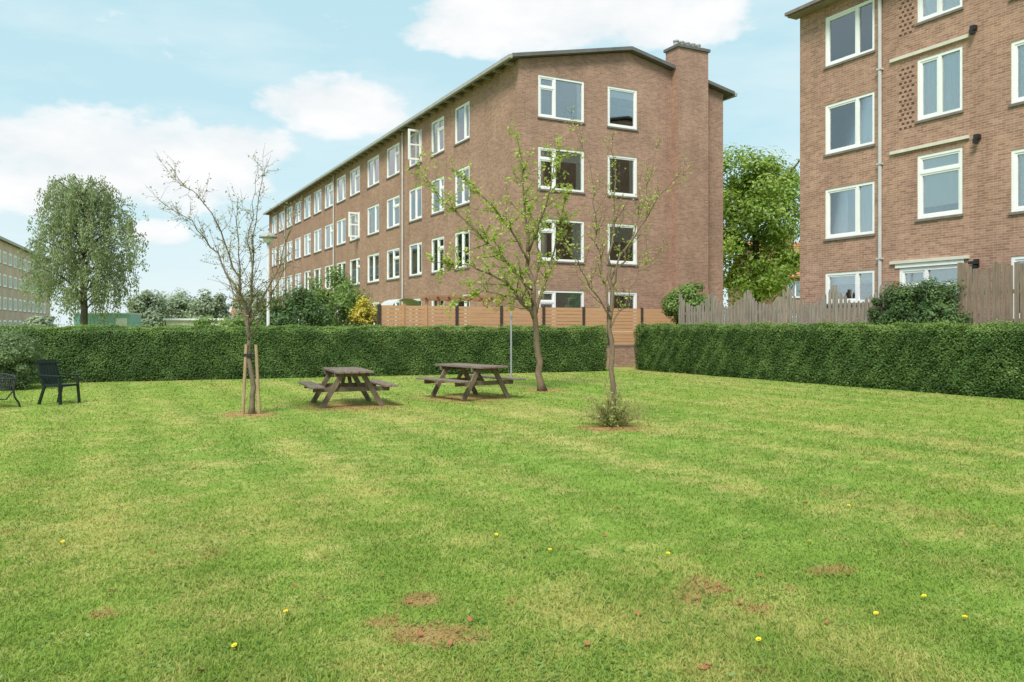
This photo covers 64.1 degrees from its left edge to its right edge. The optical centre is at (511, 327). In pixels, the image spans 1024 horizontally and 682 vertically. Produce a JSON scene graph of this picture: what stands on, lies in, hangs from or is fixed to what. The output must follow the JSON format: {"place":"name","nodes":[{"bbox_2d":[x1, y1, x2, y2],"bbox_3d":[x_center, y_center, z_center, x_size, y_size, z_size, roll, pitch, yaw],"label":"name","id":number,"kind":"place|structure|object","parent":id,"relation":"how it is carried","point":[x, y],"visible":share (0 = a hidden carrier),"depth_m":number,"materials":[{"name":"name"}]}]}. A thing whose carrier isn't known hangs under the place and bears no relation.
{"place":"outdoors","nodes":[
{"label":"outdoors","id":0,"kind":"place"},
{"bbox_2d":[0,236,49,325],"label":"apartment building","id":1,"kind":"structure","parent":0,"point":[13,310],"depth_m":106.09,"materials":[{"name":"white paint"}]},
{"bbox_2d":[3,251,6,265],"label":"window","id":2,"kind":"structure","parent":1,"relation":"in","point":[4,253],"depth_m":100.52,"materials":[{"name":"grey glass"}]},
{"bbox_2d":[3,274,6,287],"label":"window","id":3,"kind":"structure","parent":1,"relation":"in","point":[4,275],"depth_m":100.52,"materials":[{"name":"grey glass"}]},
{"bbox_2d":[3,297,6,310],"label":"window","id":4,"kind":"structure","parent":1,"relation":"in","point":[4,298],"depth_m":100.54,"materials":[{"name":"glass"}]},
{"bbox_2d":[163,318,230,330],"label":"low flat-roofed building","id":5,"kind":"structure","parent":0,"point":[177,321],"depth_m":65.87,"materials":[{"name":"beige concrete"}]},
{"bbox_2d":[0,0,812,326],"label":"sky","id":6,"kind":"structure","parent":0,"point":[93,88],"materials":[{"name":"blue"}]},
{"bbox_2d":[263,40,736,341],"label":"apartment building","id":7,"kind":"structure","parent":0,"point":[366,219],"depth_m":35.00,"materials":[{"name":"brown brick"}]},
{"bbox_2d":[271,247,276,267],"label":"window","id":8,"kind":"structure","parent":7,"relation":"in","point":[274,251],"depth_m":73.41,"materials":[{"name":"white paint"}]},
{"bbox_2d":[272,215,276,234],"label":"window","id":9,"kind":"structure","parent":7,"relation":"in","point":[274,225],"depth_m":73.13,"materials":[{"name":"white paint"}]},
{"bbox_2d":[272,280,276,298],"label":"window","id":10,"kind":"structure","parent":7,"relation":"in","point":[275,282],"depth_m":73.13,"materials":[{"name":"white paint"}]},
{"bbox_2d":[278,211,283,232],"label":"window","id":11,"kind":"structure","parent":7,"relation":"in","point":[281,215],"depth_m":70.77,"materials":[{"name":"white paint"}]},
{"bbox_2d":[278,244,283,264],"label":"window","id":12,"kind":"structure","parent":7,"relation":"in","point":[281,246],"depth_m":70.77,"materials":[{"name":"white glass"}]},
{"bbox_2d":[279,277,283,296],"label":"window","id":13,"kind":"structure","parent":7,"relation":"in","point":[281,281],"depth_m":70.77,"materials":[{"name":"white paint"}]},
{"bbox_2d":[286,206,291,228],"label":"window","id":14,"kind":"structure","parent":7,"relation":"in","point":[289,218],"depth_m":67.96,"materials":[{"name":"white paint"}]},
{"bbox_2d":[287,240,291,262],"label":"window","id":15,"kind":"structure","parent":7,"relation":"in","point":[289,244],"depth_m":67.96,"materials":[{"name":"white glass"}]},
{"bbox_2d":[287,275,291,293],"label":"window","id":16,"kind":"structure","parent":7,"relation":"in","point":[290,279],"depth_m":67.96,"materials":[{"name":"white paint"}]},
{"bbox_2d":[294,201,300,224],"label":"window","id":17,"kind":"structure","parent":7,"relation":"in","point":[298,218],"depth_m":64.87,"materials":[{"name":"white paint"}]},
{"bbox_2d":[294,237,300,259],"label":"window","id":18,"kind":"structure","parent":7,"relation":"in","point":[298,240],"depth_m":65.07,"materials":[{"name":"white glass"}]},
{"bbox_2d":[295,273,300,289],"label":"window","id":19,"kind":"structure","parent":7,"relation":"in","point":[298,278],"depth_m":64.87,"materials":[{"name":"white paint"}]},
{"bbox_2d":[303,195,310,220],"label":"window","id":20,"kind":"structure","parent":7,"relation":"in","point":[307,204],"depth_m":62.41,"materials":[{"name":"white paint"}]},
{"bbox_2d":[303,232,310,256],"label":"window","id":21,"kind":"structure","parent":7,"relation":"in","point":[307,238],"depth_m":62.17,"materials":[{"name":"white glass"}]},
{"bbox_2d":[304,270,310,293],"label":"window","id":22,"kind":"structure","parent":7,"relation":"in","point":[307,273],"depth_m":62.17,"materials":[{"name":"white paint"}]},
{"bbox_2d":[313,189,320,215],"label":"window","id":23,"kind":"structure","parent":7,"relation":"in","point":[317,195],"depth_m":59.70,"materials":[{"name":"white paint"}]},
{"bbox_2d":[313,228,320,253],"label":"window","id":24,"kind":"structure","parent":7,"relation":"in","point":[317,233],"depth_m":59.70,"materials":[{"name":"white paint"}]},
{"bbox_2d":[314,267,320,291],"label":"window","id":25,"kind":"structure","parent":7,"relation":"in","point":[317,272],"depth_m":59.63,"materials":[{"name":"white paint"}]},
{"bbox_2d":[324,182,332,210],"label":"window","id":26,"kind":"structure","parent":7,"relation":"in","point":[328,188],"depth_m":56.59,"materials":[{"name":"white paint"}]},
{"bbox_2d":[324,223,332,250],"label":"window","id":27,"kind":"structure","parent":7,"relation":"in","point":[329,228],"depth_m":56.74,"materials":[{"name":"white glass"}]},
{"bbox_2d":[325,264,332,289],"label":"window","id":28,"kind":"structure","parent":7,"relation":"in","point":[328,267],"depth_m":56.98,"materials":[{"name":"white paint"}]},
{"bbox_2d":[336,174,345,204],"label":"window","id":29,"kind":"structure","parent":7,"relation":"in","point":[341,182],"depth_m":54.07,"materials":[{"name":"white paint"}]},
{"bbox_2d":[336,218,345,246],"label":"window","id":30,"kind":"structure","parent":7,"relation":"in","point":[341,224],"depth_m":53.85,"materials":[{"name":"white paint"}]},
{"bbox_2d":[336,261,345,288],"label":"window","id":31,"kind":"structure","parent":7,"relation":"in","point":[340,264],"depth_m":53.64,"materials":[{"name":"white paint"}]},
{"bbox_2d":[348,212,359,242],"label":"window","id":32,"kind":"structure","parent":7,"relation":"in","point":[353,220],"depth_m":50.89,"materials":[{"name":"white paint"}]},
{"bbox_2d":[349,166,359,197],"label":"window","id":33,"kind":"structure","parent":7,"relation":"in","point":[355,173],"depth_m":51.11,"materials":[{"name":"white paint"}]},
{"bbox_2d":[350,258,359,285],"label":"window","id":34,"kind":"structure","parent":7,"relation":"in","point":[354,263],"depth_m":51.28,"materials":[{"name":"white paint"}]},
{"bbox_2d":[366,154,378,189],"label":"window","id":35,"kind":"structure","parent":7,"relation":"in","point":[373,164],"depth_m":47.84,"materials":[{"name":"white paint"}]},
{"bbox_2d":[366,204,378,236],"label":"window","id":36,"kind":"structure","parent":7,"relation":"in","point":[373,212],"depth_m":48.04,"materials":[{"name":"white paint"}]},
{"bbox_2d":[366,253,378,283],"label":"window","id":37,"kind":"structure","parent":7,"relation":"in","point":[373,259],"depth_m":47.84,"materials":[{"name":"white paint"}]},
{"bbox_2d":[386,143,399,179],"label":"window","id":38,"kind":"structure","parent":7,"relation":"in","point":[393,152],"depth_m":44.91,"materials":[{"name":"white paint"}]},
{"bbox_2d":[386,195,399,230],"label":"window","id":39,"kind":"structure","parent":7,"relation":"in","point":[392,203],"depth_m":44.71,"materials":[{"name":"white paint"}]},
{"bbox_2d":[386,248,399,280],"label":"window","id":40,"kind":"structure","parent":7,"relation":"in","point":[393,255],"depth_m":44.71,"materials":[{"name":"white paint"}]},
{"bbox_2d":[408,129,421,168],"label":"window","id":41,"kind":"structure","parent":7,"relation":"in","point":[415,140],"depth_m":41.51,"materials":[{"name":"white paint"}]},
{"bbox_2d":[408,185,421,222],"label":"window","id":42,"kind":"structure","parent":7,"relation":"in","point":[415,194],"depth_m":41.64,"materials":[{"name":"white paint"}]},
{"bbox_2d":[408,242,421,277],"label":"window","id":43,"kind":"structure","parent":7,"relation":"in","point":[416,248],"depth_m":41.77,"materials":[{"name":"white paint"}]},
{"bbox_2d":[430,116,443,157],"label":"window","id":44,"kind":"structure","parent":7,"relation":"in","point":[438,127],"depth_m":39.02,"materials":[{"name":"white paint"}]},
{"bbox_2d":[430,176,443,215],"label":"window","id":45,"kind":"structure","parent":7,"relation":"in","point":[440,182],"depth_m":39.14,"materials":[{"name":"white paint"}]},
{"bbox_2d":[430,236,443,273],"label":"window","id":46,"kind":"structure","parent":7,"relation":"in","point":[436,242],"depth_m":39.26,"materials":[{"name":"white paint"}]},
{"bbox_2d":[432,301,443,324],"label":"window","id":47,"kind":"structure","parent":7,"relation":"in","point":[434,303],"depth_m":39.38,"materials":[{"name":"white paint"}]},
{"bbox_2d":[454,101,469,146],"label":"window","id":48,"kind":"structure","parent":7,"relation":"in","point":[462,112],"depth_m":36.65,"materials":[{"name":"white paint"}]},
{"bbox_2d":[454,230,469,270],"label":"window","id":49,"kind":"structure","parent":7,"relation":"in","point":[459,240],"depth_m":36.49,"materials":[{"name":"white paint"}]},
{"bbox_2d":[455,166,469,207],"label":"window","id":50,"kind":"structure","parent":7,"relation":"in","point":[461,198],"depth_m":36.49,"materials":[{"name":"white paint"}]},
{"bbox_2d":[456,294,468,324],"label":"window","id":51,"kind":"structure","parent":7,"relation":"in","point":[461,303],"depth_m":36.56,"materials":[{"name":"white paint"}]},
{"bbox_2d":[538,290,583,307],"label":"window","id":52,"kind":"structure","parent":7,"relation":"in","point":[551,298],"depth_m":32.74,"materials":[{"name":"white paint"}]},
{"bbox_2d":[537,74,585,124],"bbox_3d":[1.938,-9.055,32.647,2.210,1.730,0.235,0,0,-27],"label":"window","id":53,"kind":"structure","parent":7,"relation":"in","point":[580,85],"depth_m":32.48,"materials":[{"name":"white paint"}]},
{"bbox_2d":[537,146,585,193],"bbox_3d":[1.938,-6.235,32.647,2.210,1.730,0.235,0,0,-27],"label":"window","id":54,"kind":"structure","parent":7,"relation":"in","point":[542,153],"depth_m":32.78,"materials":[{"name":"white paint"}]},
{"bbox_2d":[538,219,584,263],"bbox_3d":[1.938,-3.415,32.647,2.210,1.730,0.235,0,0,-27],"label":"window","id":55,"kind":"structure","parent":7,"relation":"in","point":[579,225],"depth_m":32.81,"materials":[{"name":"white paint"}]},
{"bbox_2d":[608,292,636,331],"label":"window","id":56,"kind":"structure","parent":7,"relation":"in","point":[633,305],"depth_m":34.26,"materials":[{"name":"white paint"}]},
{"bbox_2d":[607,86,638,131],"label":"window","id":57,"kind":"structure","parent":7,"relation":"in","point":[614,92],"depth_m":34.06,"materials":[{"name":"white paint"}]},
{"bbox_2d":[607,154,638,198],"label":"window","id":58,"kind":"structure","parent":7,"relation":"in","point":[632,160],"depth_m":34.22,"materials":[{"name":"white paint"}]},
{"bbox_2d":[607,224,638,265],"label":"window","id":59,"kind":"structure","parent":7,"relation":"in","point":[626,233],"depth_m":34.10,"materials":[{"name":"white paint"}]},
{"bbox_2d":[0,330,1023,681],"bbox_3d":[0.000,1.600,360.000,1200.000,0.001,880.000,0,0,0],"label":"lawn","id":60,"kind":"structure","parent":0,"point":[340,406],"depth_m":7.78,"materials":[{"name":"green plant"}]},
{"bbox_2d":[0,373,20,406],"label":"garden bench","id":61,"kind":"object","parent":60,"relation":"on","point":[13,386],"visible":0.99,"depth_m":16.30,"materials":[{"name":"black metal"}]},
{"bbox_2d":[0,322,49,389],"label":"shrub","id":62,"kind":"object","parent":60,"relation":"on","point":[17,357],"visible":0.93,"depth_m":20.77,"materials":[{"name":"green plant"}]},
{"bbox_2d":[17,315,58,330],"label":"bush","id":63,"kind":"object","parent":60,"relation":"on","point":[48,320],"visible":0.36,"depth_m":79.12,"materials":[{"name":"green plant"}]},
{"bbox_2d":[35,359,80,404],"bbox_3d":[-9.498,1.143,17.118,0.686,0.928,0.563,0,0,16],"label":"garden chair","id":64,"kind":"object","parent":60,"relation":"on","point":[49,373],"visible":0.99,"depth_m":17.09,"materials":[{"name":"green plastic"}]},
{"bbox_2d":[15,173,149,330],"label":"weeping birch","id":65,"kind":"object","parent":60,"relation":"on","point":[75,198],"visible":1,"depth_m":58.85,"materials":[{"name":"green plant"}]},
{"bbox_2d":[73,313,141,330],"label":"container","id":66,"kind":"object","parent":60,"relation":"on","point":[128,318],"visible":0.28,"depth_m":63.07,"materials":[{"name":"teal paint"}]},
{"bbox_2d":[116,318,126,330],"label":"door","id":67,"kind":"structure","parent":66,"relation":"in","point":[120,321],"depth_m":63.09,"materials":[{"name":"paint"}]},
{"bbox_2d":[123,289,171,327],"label":"broadleaf tree","id":68,"kind":"object","parent":60,"relation":"on","point":[153,315],"visible":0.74,"depth_m":83.04,"materials":[{"name":"green plant"}]},
{"bbox_2d":[146,287,198,330],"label":"broadleaf tree","id":69,"kind":"object","parent":60,"relation":"on","point":[179,303],"visible":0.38,"depth_m":90.68,"materials":[{"name":"green plant"}]},
{"bbox_2d":[185,288,231,318],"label":"broadleaf tree","id":70,"kind":"object","parent":60,"relation":"on","point":[208,305],"visible":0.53,"depth_m":75.39,"materials":[{"name":"green plant"}]},
{"bbox_2d":[185,310,264,330],"bbox_3d":[-9.518,0.535,27.478,2.832,2.181,2.238,0,0,12],"label":"shrub","id":71,"kind":"object","parent":60,"relation":"on","point":[239,321],"visible":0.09,"depth_m":27.05,"materials":[{"name":"green plant"}]},
{"bbox_2d":[142,146,310,413],"bbox_3d":[-5.261,-0.801,14.987,3.412,4.859,2.603,0,0,30],"label":"young tree","id":72,"kind":"object","parent":60,"relation":"on","point":[246,315],"visible":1,"depth_m":15.08,"materials":[{"name":"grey plant"}]},
{"bbox_2d":[241,344,250,413],"bbox_3d":[-4.907,0.985,15.094,0.182,1.333,0.068,0,0,0],"label":"wooden stake","id":73,"kind":"object","parent":60,"relation":"on","point":[245,354],"visible":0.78,"depth_m":15.07,"materials":[{"name":"brown wood"}]},
{"bbox_2d":[228,289,272,325],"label":"broadleaf tree","id":74,"kind":"object","parent":60,"relation":"on","point":[236,307],"visible":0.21,"depth_m":61.01,"materials":[{"name":"green plant"}]},
{"bbox_2d":[251,344,260,413],"bbox_3d":[-4.725,0.985,15.114,0.182,1.333,0.068,0,0,0],"label":"wooden stake","id":75,"kind":"object","parent":60,"relation":"on","point":[257,380],"visible":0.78,"depth_m":15.09,"materials":[{"name":"brown wood"}]},
{"bbox_2d":[259,232,276,330],"bbox_3d":[-7.896,-0.739,26.500,0.580,4.678,0.571,0,0,0],"label":"street lamp","id":76,"kind":"object","parent":60,"relation":"on","point":[263,235],"visible":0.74,"depth_m":26.45,"materials":[{"name":"white metal"}]},
{"bbox_2d":[254,280,341,330],"bbox_3d":[-7.639,-0.020,28.996,2.788,3.304,2.627,0,0,45],"label":"shrub","id":77,"kind":"object","parent":60,"relation":"on","point":[293,309],"visible":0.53,"depth_m":28.63,"materials":[{"name":"green plant"}]},
{"bbox_2d":[0,320,607,383],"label":"hedge","id":78,"kind":"object","parent":60,"relation":"on","point":[93,353],"visible":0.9,"depth_m":25.84,"materials":[{"name":"green plant"}]},
{"bbox_2d":[297,264,373,330],"bbox_3d":[-6.645,-0.368,30.439,2.974,3.999,2.783,0,0,20],"label":"shrub","id":79,"kind":"object","parent":60,"relation":"on","point":[343,296],"visible":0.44,"depth_m":30.13,"materials":[{"name":"green plant"}]},
{"bbox_2d":[298,367,397,408],"bbox_3d":[-3.413,1.245,16.897,1.725,0.760,1.810,0,0,-22],"label":"picnic table","id":80,"kind":"object","parent":60,"relation":"on","point":[341,374],"visible":1,"depth_m":16.47,"materials":[{"name":"brown wood"}]},
{"bbox_2d":[348,295,384,330],"bbox_3d":[-5.343,0.226,29.567,1.393,2.759,1.370,0,0,30],"label":"shrub","id":81,"kind":"object","parent":60,"relation":"on","point":[362,314],"visible":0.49,"depth_m":29.26,"materials":[{"name":"yellow plant"}]},
{"bbox_2d":[381,298,421,324],"bbox_3d":[-4.399,0.245,32.211,1.220,2.710,1.600,0,0,-27],"label":"garden canopy","id":82,"kind":"object","parent":60,"relation":"on","point":[409,302],"visible":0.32,"depth_m":32.22,"materials":[{"name":"green fabric"}]},
{"bbox_2d":[420,294,504,324],"bbox_3d":[-1.901,0.190,31.902,3.050,2.820,1.850,0,0,-27],"label":"pergola","id":83,"kind":"object","parent":60,"relation":"on","point":[437,298],"visible":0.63,"depth_m":31.51,"materials":[{"name":"brown wood"}]},
{"bbox_2d":[415,363,525,400],"bbox_3d":[-0.946,1.238,18.497,1.760,0.776,1.848,0,0,-38],"label":"picnic table","id":84,"kind":"object","parent":60,"relation":"on","point":[470,382],"visible":0.99,"depth_m":18.25,"materials":[{"name":"brown wood"}]},
{"bbox_2d":[406,119,584,390],"bbox_3d":[-0.466,-1.808,20.424,4.719,6.920,4.102,0,0,0],"label":"young tree","id":85,"kind":"object","parent":60,"relation":"on","point":[533,305],"visible":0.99,"depth_m":20.47,"materials":[{"name":"green plant"}]},
{"bbox_2d":[510,312,511,376],"bbox_3d":[-0.025,0.565,24.500,0.100,2.070,0.100,0,0,0],"label":"metal post","id":86,"kind":"object","parent":60,"relation":"on","point":[510,344],"visible":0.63,"depth_m":24.48,"materials":[{"name":"grey metal"}]},
{"bbox_2d":[571,378,658,426],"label":"base shoots","id":87,"kind":"object","parent":60,"relation":"on","point":[608,416],"visible":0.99,"depth_m":13.12,"materials":[{"name":"green plant"}]},
{"bbox_2d":[603,345,638,367],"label":"garden wall","id":88,"kind":"structure","parent":60,"relation":"on","point":[625,355],"depth_m":32.78,"materials":[{"name":"brown brick"}]},
{"bbox_2d":[377,304,676,344],"bbox_3d":[1.149,-0.032,31.181,13.000,1.520,0.110,0,0,-27],"label":"board fence","id":89,"kind":"object","parent":88,"relation":"on","point":[402,314],"visible":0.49,"depth_m":30.71,"materials":[{"name":"brown wood"}]},
{"bbox_2d":[546,103,701,426],"bbox_3d":[1.673,-1.082,13.270,2.458,5.424,1.772,0,0,-5],"label":"young tree","id":90,"kind":"object","parent":60,"relation":"on","point":[609,325],"visible":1,"depth_m":13.25,"materials":[{"name":"brown plant"}]},
{"bbox_2d":[723,145,799,307],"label":"broadleaf tree","id":91,"kind":"object","parent":60,"relation":"on","point":[760,194],"visible":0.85,"depth_m":45.71,"materials":[{"name":"green plant"}]},
{"bbox_2d":[633,317,1023,399],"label":"hedge","id":92,"kind":"object","parent":60,"relation":"on","point":[982,360],"visible":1,"depth_m":21.92,"materials":[{"name":"green plant"}]},
{"bbox_2d":[784,0,1023,328],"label":"apartment building","id":93,"kind":"structure","parent":60,"relation":"on","point":[911,141],"depth_m":23.49,"materials":[{"name":"red brick"}]},
{"bbox_2d":[823,0,875,69],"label":"window","id":94,"kind":"structure","parent":93,"relation":"in","point":[849,32],"depth_m":25.31,"materials":[{"name":"white paint"}]},
{"bbox_2d":[823,91,875,157],"bbox_3d":[10.462,-6.235,25.290,0.235,1.650,1.920,0,0,-27],"label":"window","id":95,"kind":"structure","parent":93,"relation":"in","point":[849,122],"depth_m":25.30,"materials":[{"name":"white paint"}]},
{"bbox_2d":[823,181,875,241],"bbox_3d":[10.462,-3.555,25.290,0.235,1.650,1.920,0,0,-27],"label":"window","id":96,"kind":"structure","parent":93,"relation":"in","point":[850,208],"depth_m":25.30,"materials":[{"name":"white paint"}]},
{"bbox_2d":[826,270,873,305],"bbox_3d":[10.442,-1.200,25.279,0.190,1.040,1.920,0,0,-27],"label":"window","id":97,"kind":"structure","parent":93,"relation":"in","point":[849,283],"depth_m":25.31,"materials":[{"name":"white paint"}]},
{"bbox_2d":[900,264,956,319],"bbox_3d":[11.715,-0.400,22.899,0.118,2.600,1.880,0,0,-27],"label":"door","id":98,"kind":"structure","parent":93,"relation":"in","point":[943,272],"depth_m":22.92,"materials":[{"name":"white paint"}]},
{"bbox_2d":[915,0,963,25],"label":"window","id":99,"kind":"structure","parent":93,"relation":"in","point":[928,10],"depth_m":22.78,"materials":[{"name":"white paint"}]},
{"bbox_2d":[915,46,963,123],"bbox_3d":[11.851,-6.665,22.614,0.235,1.810,1.430,0,0,-27],"label":"window","id":100,"kind":"structure","parent":93,"relation":"in","point":[930,69],"depth_m":22.61,"materials":[{"name":"white paint"}]},
{"bbox_2d":[915,147,963,221],"bbox_3d":[11.832,-3.915,22.603,0.190,1.870,1.430,0,0,-27],"label":"window","id":101,"kind":"structure","parent":93,"relation":"in","point":[940,174],"depth_m":22.65,"materials":[{"name":"white paint"}]},
{"bbox_2d":[1008,39,1023,107],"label":"window","id":102,"kind":"structure","parent":93,"relation":"in","point":[1017,47],"depth_m":20.75,"materials":[{"name":"white paint"}]},
{"bbox_2d":[1008,148,1023,214],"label":"window","id":103,"kind":"structure","parent":93,"relation":"in","point":[1017,156],"depth_m":20.75,"materials":[{"name":"white paint"}]},
{"bbox_2d":[1011,256,1023,320],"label":"window","id":104,"kind":"structure","parent":93,"relation":"in","point":[1020,259],"depth_m":20.79,"materials":[{"name":"white paint"}]},
{"bbox_2d":[725,232,799,328],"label":"brick house","id":105,"kind":"structure","parent":0,"point":[796,286],"depth_m":58.81,"materials":[{"name":"brown brick"}]},
{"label":"garden ground","id":106,"kind":"structure","parent":0,"visible":0},
{"bbox_2d":[658,282,710,324],"bbox_3d":[6.621,-0.218,31.107,1.912,3.048,2.097,0,0,-27],"label":"shrub","id":107,"kind":"object","parent":106,"relation":"on","point":[691,295],"visible":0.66,"depth_m":30.69,"materials":[{"name":"green plant"}]},
{"bbox_2d":[679,282,888,328],"bbox_3d":[8.287,-0.120,26.514,0.121,2.240,8.940,0,0,-27],"label":"picket fence","id":108,"kind":"object","parent":106,"relation":"on","point":[753,312],"visible":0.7,"depth_m":25.92,"materials":[{"name":"grey wood"}]},
{"bbox_2d":[866,275,978,329],"bbox_3d":[10.727,-0.013,21.545,1.310,2.646,3.133,0,0,-27],"label":"shrub","id":109,"kind":"object","parent":106,"relation":"on","point":[931,306],"visible":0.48,"depth_m":21.23,"materials":[{"name":"green plant"}]},
{"bbox_2d":[957,262,1023,329],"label":"board fence","id":110,"kind":"object","parent":106,"relation":"on","point":[984,292],"visible":0.56,"depth_m":19.89,"materials":[{"name":"brown wood"}]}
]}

